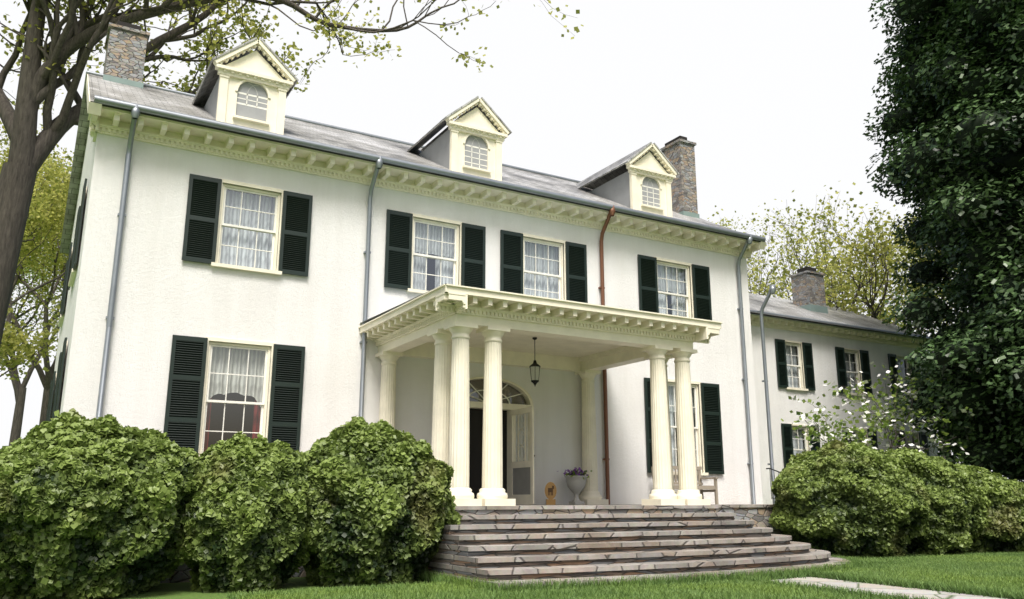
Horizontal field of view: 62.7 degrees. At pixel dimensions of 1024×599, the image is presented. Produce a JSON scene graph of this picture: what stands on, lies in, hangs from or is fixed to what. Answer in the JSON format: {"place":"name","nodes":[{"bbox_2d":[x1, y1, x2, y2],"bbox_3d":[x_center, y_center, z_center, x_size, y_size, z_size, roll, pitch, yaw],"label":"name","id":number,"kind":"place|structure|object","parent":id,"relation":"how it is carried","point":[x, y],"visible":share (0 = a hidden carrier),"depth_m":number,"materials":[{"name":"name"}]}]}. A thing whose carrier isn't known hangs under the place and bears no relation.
{"place":"outdoors","nodes":[
{"label":"outdoors","id":0,"kind":"place"},
{"bbox_2d":[0,299,59,380],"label":"tree","id":1,"kind":"object","parent":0,"point":[26,348],"depth_m":33.37,"materials":[{"name":"green plant"}]},
{"bbox_2d":[3,215,67,337],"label":"tree","id":2,"kind":"object","parent":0,"point":[44,275],"depth_m":58.06,"materials":[{"name":"green plant"}]},
{"bbox_2d":[0,120,73,364],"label":"tree","id":3,"kind":"object","parent":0,"point":[45,214],"depth_m":45.58,"materials":[{"name":"green plant"}]},
{"bbox_2d":[109,577,424,598],"bbox_3d":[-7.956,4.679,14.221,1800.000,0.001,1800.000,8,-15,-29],"label":"lawn ground","id":4,"kind":"structure","parent":0,"point":[181,590],"depth_m":11.75,"materials":[{"name":"green plant"}]},
{"bbox_2d":[0,132,71,424],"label":"tree","id":5,"kind":"object","parent":4,"relation":"on","point":[46,378],"depth_m":51.34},
{"bbox_2d":[6,160,71,445],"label":"tree","id":6,"kind":"object","parent":4,"relation":"on","point":[19,388],"depth_m":66.16,"materials":[{"name":"green plant"}]},
{"bbox_2d":[0,408,205,598],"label":"boxwood bush","id":7,"kind":"object","parent":4,"relation":"on","point":[148,489],"depth_m":10.70,"materials":[{"name":"green plant"}]},
{"bbox_2d":[182,431,311,592],"bbox_3d":[-3.886,3.109,12.379,2.138,2.297,2.268,8,-15,-29],"label":"boxwood bush","id":8,"kind":"object","parent":4,"relation":"on","point":[232,497],"depth_m":11.66,"materials":[{"name":"green plant"}]},
{"bbox_2d":[0,0,583,345],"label":"oak tree","id":9,"kind":"object","parent":4,"relation":"on","point":[30,150],"depth_m":27.39,"materials":[{"name":"plant"}]},
{"bbox_2d":[301,416,462,586],"bbox_3d":[-2.292,3.169,13.307,2.936,2.610,2.822,8,-15,-29],"label":"boxwood bush","id":10,"kind":"object","parent":4,"relation":"on","point":[373,514],"depth_m":12.42,"materials":[{"name":"green plant"}]},
{"bbox_2d":[54,127,762,504],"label":"house walls","id":11,"kind":"structure","parent":4,"relation":"on","point":[164,293],"depth_m":17.83,"materials":[{"name":"paint"}]},
{"bbox_2d":[59,74,89,253],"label":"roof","id":12,"kind":"structure","parent":11,"relation":"on","point":[77,165],"depth_m":23.11,"materials":[{"name":"stone"}]},
{"bbox_2d":[86,70,580,182],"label":"roof ridge","id":13,"kind":"structure","parent":12,"relation":"on","point":[309,121],"depth_m":24.25,"materials":[{"name":"metal"}]},
{"bbox_2d":[86,74,765,504],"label":"gutters and downspouts","id":14,"kind":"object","parent":11,"relation":"attached to","point":[138,126],"depth_m":18.56,"materials":[{"name":"metal"}]},
{"bbox_2d":[88,74,760,241],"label":"roof front","id":15,"kind":"structure","parent":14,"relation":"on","point":[153,97],"depth_m":20.90,"materials":[{"name":"stone"}]},
{"bbox_2d":[103,21,149,87],"bbox_3d":[-9.908,-5.860,21.411,0.950,2.147,1.300,8,-15,-29],"label":"chimney","id":16,"kind":"object","parent":15,"relation":"on","point":[125,46],"visible":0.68,"depth_m":20.94,"materials":[{"name":"stone"}]},
{"bbox_2d":[192,37,298,134],"bbox_3d":[-6.559,-4.319,19.960,1.885,2.288,3.770,8,-15,-29],"label":"dormer","id":17,"kind":"object","parent":15,"relation":"on","point":[240,85],"visible":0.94,"depth_m":18.56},
{"bbox_2d":[407,96,511,180],"bbox_3d":[-1.753,-3.671,22.659,1.885,2.288,3.770,8,-15,-29],"label":"dormer","id":18,"kind":"object","parent":15,"relation":"on","point":[473,136],"visible":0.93,"depth_m":21.27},
{"bbox_2d":[576,142,678,216],"bbox_3d":[3.097,-3.018,25.381,1.885,2.288,3.770,8,-15,-29],"label":"dormer","id":19,"kind":"object","parent":15,"relation":"on","point":[642,178],"visible":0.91,"depth_m":24.04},
{"bbox_2d":[660,136,699,218],"bbox_3d":[5.337,-3.637,26.991,0.700,3.165,1.150,8,-15,-29],"label":"chimney","id":20,"kind":"object","parent":15,"relation":"on","point":[679,152],"visible":0.62,"depth_m":26.61,"materials":[{"name":"stone"}]},
{"bbox_2d":[46,174,929,504],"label":"window shutters","id":21,"kind":"object","parent":11,"relation":"on","point":[216,390],"visible":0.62,"depth_m":18.79,"materials":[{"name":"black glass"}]},
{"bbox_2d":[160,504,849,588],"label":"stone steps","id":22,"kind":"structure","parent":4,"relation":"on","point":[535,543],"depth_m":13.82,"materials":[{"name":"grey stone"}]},
{"bbox_2d":[358,283,721,505],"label":"portico","id":23,"kind":"structure","parent":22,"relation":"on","point":[453,330],"depth_m":16.46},
{"bbox_2d":[529,337,540,385],"bbox_3d":[0.485,1.328,17.782,0.270,1.060,0.234,8,-15,-29],"label":"porch lantern","id":24,"kind":"object","parent":23,"relation":"hanging from","point":[534,367],"visible":1,"depth_m":17.66,"materials":[{"name":"black metal"}]},
{"bbox_2d":[545,482,556,504],"bbox_3d":[0.849,4.257,18.439,0.260,0.490,0.110,1,-14,-5],"label":"welcome sign","id":25,"kind":"object","parent":22,"relation":"on","point":[550,490],"visible":1,"depth_m":18.42,"materials":[{"name":"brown wood"}]},
{"bbox_2d":[564,476,587,504],"bbox_3d":[1.481,4.390,19.324,0.540,0.645,0.540,8,-15,-29],"label":"urn planter","id":26,"kind":"object","parent":22,"relation":"on","point":[576,485],"visible":0.99,"depth_m":19.19,"materials":[{"name":"stone"}]},
{"bbox_2d":[563,467,588,475],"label":"purple flowers","id":27,"kind":"object","parent":26,"relation":"on","point":[576,472],"visible":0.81,"depth_m":19.37,"materials":[{"name":"purple plant"}]},
{"bbox_2d":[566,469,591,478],"bbox_3d":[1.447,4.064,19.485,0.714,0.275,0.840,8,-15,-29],"label":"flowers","id":28,"kind":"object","parent":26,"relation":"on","point":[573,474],"visible":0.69,"depth_m":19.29,"materials":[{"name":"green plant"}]},
{"bbox_2d":[651,466,717,503],"bbox_3d":[4.300,4.604,20.843,1.560,0.943,0.686,8,-15,-29],"label":"garden bench","id":29,"kind":"object","parent":22,"relation":"on","point":[701,487],"visible":0.3,"depth_m":20.98,"materials":[{"name":"white wood"}]},
{"bbox_2d":[766,468,779,498],"bbox_3d":[7.365,5.105,22.349,0.028,1.266,1.462,8,-15,-29],"label":"iron railing","id":30,"kind":"object","parent":22,"relation":"on","point":[774,478],"visible":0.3,"depth_m":22.85,"materials":[{"name":"black metal"}]},
{"bbox_2d":[417,555,865,592],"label":"grass","id":31,"kind":"structure","parent":4,"relation":"on","point":[785,573],"depth_m":12.51,"materials":[{"name":"green plant"}]},
{"bbox_2d":[751,325,938,503],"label":"wing walls","id":32,"kind":"structure","parent":4,"relation":"on","point":[782,404],"depth_m":28.57,"materials":[{"name":"white paint"}]},
{"bbox_2d":[749,293,928,339],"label":"wing roof","id":33,"kind":"structure","parent":32,"relation":"on","point":[783,306],"depth_m":31.09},
{"bbox_2d":[789,267,827,313],"bbox_3d":[11.438,-0.291,32.392,1.000,1.850,0.900,8,-15,-29],"label":"chimney","id":34,"kind":"object","parent":33,"relation":"on","point":[808,289],"visible":0.77,"depth_m":32.09,"materials":[{"name":"brown stone"}]},
{"bbox_2d":[750,284,930,503],"bbox_3d":[11.673,4.025,27.183,12.366,7.198,3.265,8,-15,-29],"label":"gutter","id":35,"kind":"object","parent":32,"relation":"attached to","point":[761,321],"depth_m":28.60,"materials":[{"name":"grey metal"}]},
{"bbox_2d":[781,359,974,463],"bbox_3d":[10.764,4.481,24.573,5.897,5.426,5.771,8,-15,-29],"label":"dogwood tree","id":36,"kind":"object","parent":4,"relation":"on","point":[857,429],"depth_m":24.38,"materials":[{"name":"plant"}]},
{"bbox_2d":[768,439,1023,557],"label":"boxwood bush","id":37,"kind":"object","parent":4,"relation":"on","point":[968,508],"visible":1,"depth_m":18.67,"materials":[{"name":"green plant"}]},
{"bbox_2d":[829,550,1023,578],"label":"lawn grass","id":38,"kind":"structure","parent":4,"relation":"on","point":[909,556],"depth_m":16.27,"materials":[{"name":"green plant"}]},
{"bbox_2d":[882,0,1023,478],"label":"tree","id":39,"kind":"object","parent":4,"relation":"on","point":[1010,159],"visible":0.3,"depth_m":24.44,"materials":[{"name":"green plant"}]},
{"bbox_2d":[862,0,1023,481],"bbox_3d":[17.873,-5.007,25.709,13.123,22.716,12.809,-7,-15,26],"label":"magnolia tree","id":40,"kind":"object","parent":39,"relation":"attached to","point":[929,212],"visible":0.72,"depth_m":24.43,"materials":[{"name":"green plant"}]},
{"bbox_2d":[0,0,1020,481],"label":"sky","id":41,"kind":"structure","parent":0,"point":[774,98],"materials":[{"name":"white"}]},
{"bbox_2d":[225,551,1023,598],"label":"lawn grass","id":42,"kind":"structure","parent":0,"point":[1012,578],"depth_m":11.40,"materials":[{"name":"green plant"}]},
{"bbox_2d":[707,203,902,308],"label":"tree leaves","id":43,"kind":"object","parent":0,"point":[760,266],"depth_m":54.96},
{"bbox_2d":[734,574,952,598],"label":"path edge grass","id":44,"kind":"structure","parent":0,"point":[830,588],"depth_m":11.23,"materials":[{"name":"green plant"}]},
{"bbox_2d":[747,181,957,331],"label":"tree leaves","id":45,"kind":"object","parent":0,"point":[806,238],"depth_m":39.07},
{"bbox_2d":[780,197,959,332],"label":"tree leaves","id":46,"kind":"object","parent":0,"point":[877,228],"depth_m":35.41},
{"bbox_2d":[771,577,1006,598],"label":"stone path","id":47,"kind":"structure","parent":0,"point":[909,592],"depth_m":11.90,"materials":[{"name":"grey stone"}]},
{"bbox_2d":[835,221,960,458],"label":"tree leaves","id":48,"kind":"object","parent":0,"point":[883,289],"depth_m":54.12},
{"bbox_2d":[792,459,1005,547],"bbox_3d":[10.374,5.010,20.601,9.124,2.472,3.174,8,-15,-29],"label":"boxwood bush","id":49,"kind":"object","parent":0,"point":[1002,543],"visible":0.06,"depth_m":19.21,"materials":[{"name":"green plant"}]},
{"bbox_2d":[804,568,1023,598],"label":"path edge grass","id":50,"kind":"structure","parent":0,"point":[966,590],"depth_m":11.96,"materials":[{"name":"green plant"}]}
]}

